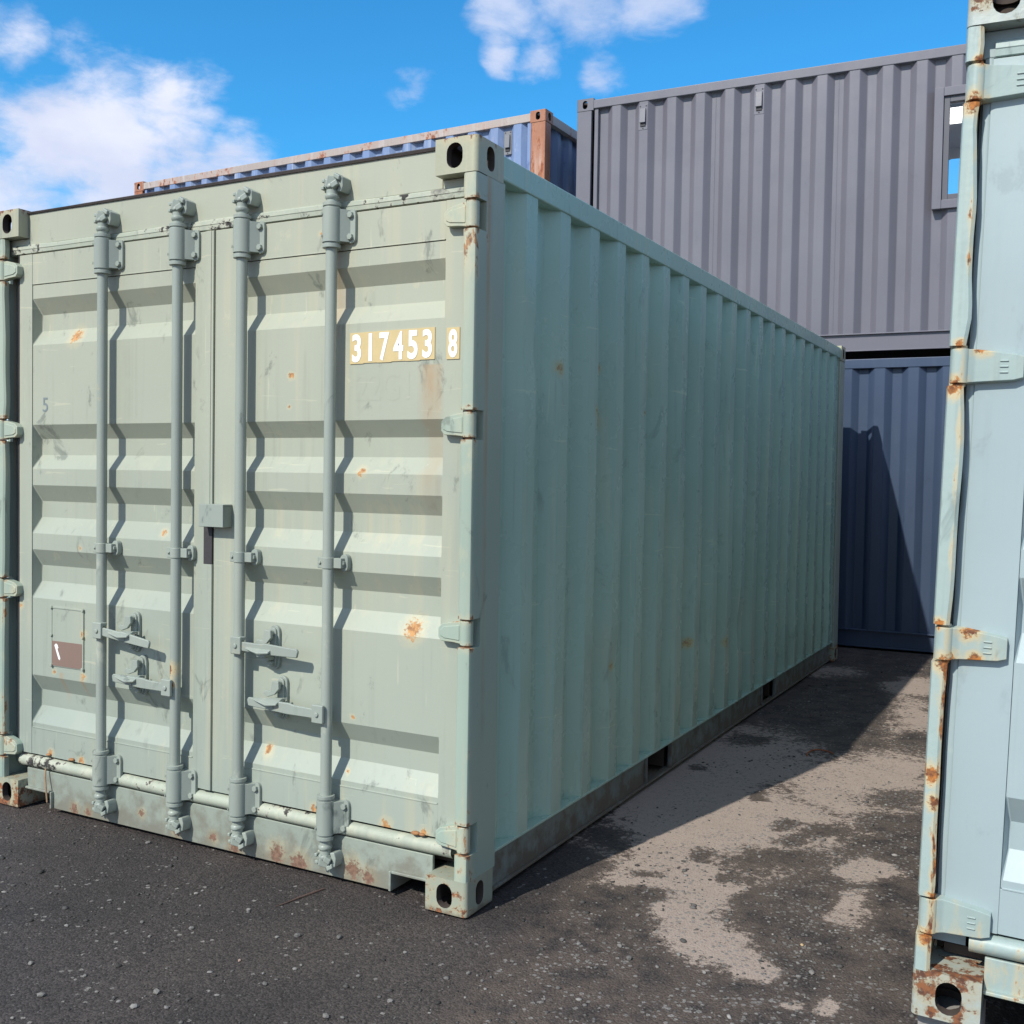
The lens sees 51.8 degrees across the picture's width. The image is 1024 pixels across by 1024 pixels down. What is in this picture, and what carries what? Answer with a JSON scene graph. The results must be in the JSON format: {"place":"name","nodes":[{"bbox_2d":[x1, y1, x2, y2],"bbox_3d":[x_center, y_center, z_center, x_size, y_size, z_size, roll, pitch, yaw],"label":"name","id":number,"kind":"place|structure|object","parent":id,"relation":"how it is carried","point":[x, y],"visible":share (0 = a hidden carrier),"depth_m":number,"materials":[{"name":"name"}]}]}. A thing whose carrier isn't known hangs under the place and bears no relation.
{"place":"outdoors","nodes":[
{"label":"outdoors","id":0,"kind":"place"},
{"bbox_2d":[0,0,968,440],"label":"sky","id":1,"kind":"structure","parent":0,"point":[99,99],"materials":[{"name":"blue"}]},
{"bbox_2d":[0,577,1023,1023],"bbox_3d":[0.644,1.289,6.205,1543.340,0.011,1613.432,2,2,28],"label":"ground","id":2,"kind":"structure","parent":0,"point":[694,799],"depth_m":3.57,"materials":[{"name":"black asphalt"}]},
{"bbox_2d":[37,992,45,996],"bbox_3d":[-1.326,1.360,2.970,0.022,0.013,0.018,2,2,28],"label":"stone","id":3,"kind":"object","parent":2,"relation":"on","point":[41,994],"visible":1,"depth_m":2.96,"materials":[{"name":"grey stone"}]},
{"bbox_2d":[44,768,47,801],"bbox_3d":[-2.008,1.178,4.543,0.011,0.141,0.034,0,2,-36],"label":"dry stalk","id":4,"kind":"object","parent":2,"relation":"on","point":[45,785],"visible":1,"depth_m":4.54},
{"bbox_2d":[129,1004,138,1008],"bbox_3d":[-1.042,1.363,2.907,0.025,0.014,0.017,0,2,-16],"label":"stone","id":5,"kind":"object","parent":2,"relation":"on","point":[132,1006],"visible":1,"depth_m":2.90,"materials":[{"name":"white stone"}]},
{"bbox_2d":[153,989,159,994],"bbox_3d":[-1.008,1.361,2.991,0.018,0.013,0.024,-1,3,-43],"label":"stone","id":6,"kind":"object","parent":2,"relation":"on","point":[156,991],"visible":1,"depth_m":2.99,"materials":[{"name":"grey stone"}]},
{"bbox_2d":[275,888,324,906],"bbox_3d":[-0.739,1.343,3.674,0.008,0.008,0.214,3,2,41],"label":"twig","id":7,"kind":"object","parent":2,"relation":"on","point":[305,895],"visible":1,"depth_m":3.68,"materials":[{"name":"wood"}]},
{"bbox_2d":[323,1013,328,1018],"bbox_3d":[-0.506,1.370,2.867,0.018,0.013,0.024,0,2,-35],"label":"stone","id":8,"kind":"object","parent":2,"relation":"on","point":[325,1015],"visible":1,"depth_m":2.86,"materials":[{"name":"grey stone"}]},
{"bbox_2d":[0,134,845,917],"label":"shipping container","id":9,"kind":"object","parent":2,"relation":"on","point":[468,508],"visible":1,"depth_m":4.09,"materials":[{"name":"metal"}]},
{"bbox_2d":[0,199,215,831],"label":"door","id":10,"kind":"structure","parent":9,"relation":"in","point":[115,429],"depth_m":4.32,"materials":[{"name":"green paint"}]},
{"bbox_2d":[199,175,479,867],"bbox_3d":[-0.659,0.047,3.783,1.207,2.463,0.139,2,2,28],"label":"door","id":11,"kind":"structure","parent":9,"relation":"in","point":[341,423],"depth_m":3.78,"materials":[{"name":"green paint"}]},
{"bbox_2d":[806,749,832,755],"bbox_3d":[1.655,1.312,5.759,0.174,0.010,0.097,0,2,-19],"label":"wire","id":12,"kind":"object","parent":2,"relation":"on","point":[817,749],"visible":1,"depth_m":5.78,"materials":[{"name":"black"}]},
{"bbox_2d":[837,356,950,652],"bbox_3d":[3.837,-0.100,10.369,6.058,2.591,2.438,2,2,26],"label":"shipping container","id":13,"kind":"object","parent":2,"relation":"on","point":[893,429],"visible":0.14,"depth_m":9.30,"materials":[{"name":"blue metal"}]},
{"bbox_2d":[576,44,966,359],"bbox_3d":[3.874,-2.730,10.271,6.058,2.591,2.464,2,2,26],"label":"shipping container","id":14,"kind":"object","parent":13,"relation":"on","point":[820,201],"visible":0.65,"depth_m":9.55,"materials":[{"name":"metal"}]},
{"bbox_2d":[931,84,965,210],"bbox_3d":[4.145,-3.090,8.803,1.168,1.027,0.076,2,2,26],"label":"window","id":15,"kind":"structure","parent":14,"relation":"in","point":[944,96],"depth_m":9.00,"materials":[{"name":"paint"}]},
{"bbox_2d":[950,105,962,123],"bbox_3d":[4.442,-3.800,10.017,0.680,0.022,0.480,2,2,26],"label":"ceiling light","id":16,"kind":"object","parent":14,"relation":"attached to","point":[956,113],"depth_m":10.06,"materials":[{"name":"white"}]},
{"bbox_3d":[3.159,1.445,1.735,0.150,0.073,0.160,2,2,28],"label":"concrete block","id":17,"kind":"object","parent":2,"relation":"on","visible":0},
{"bbox_2d":[911,0,1023,1023],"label":"shipping container","id":18,"kind":"object","parent":17,"relation":"on","point":[969,947],"visible":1,"depth_m":2.63,"materials":[{"name":"grey metal"}]},
{"bbox_2d":[918,55,1023,938],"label":"door","id":19,"kind":"structure","parent":18,"relation":"in","point":[975,899],"depth_m":2.62,"materials":[{"name":"blue paint"}]},
{"bbox_3d":[-1.742,-0.290,13.376,6.058,2.591,2.438,2,2,30],"label":"shipping container","id":20,"kind":"object","parent":2,"relation":"on","visible":0},
{"bbox_2d":[134,109,576,196],"bbox_3d":[-1.699,-2.912,13.290,6.058,2.591,2.438,2,2,30],"label":"shipping container","id":21,"kind":"object","parent":20,"relation":"on","point":[543,144],"visible":0.07,"depth_m":11.28,"materials":[{"name":"blue metal"}]},
{"bbox_2d":[917,996,985,1023],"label":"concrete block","id":22,"kind":"object","parent":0,"point":[946,1002],"depth_m":2.74,"materials":[{"name":"grey concrete"}]}
]}

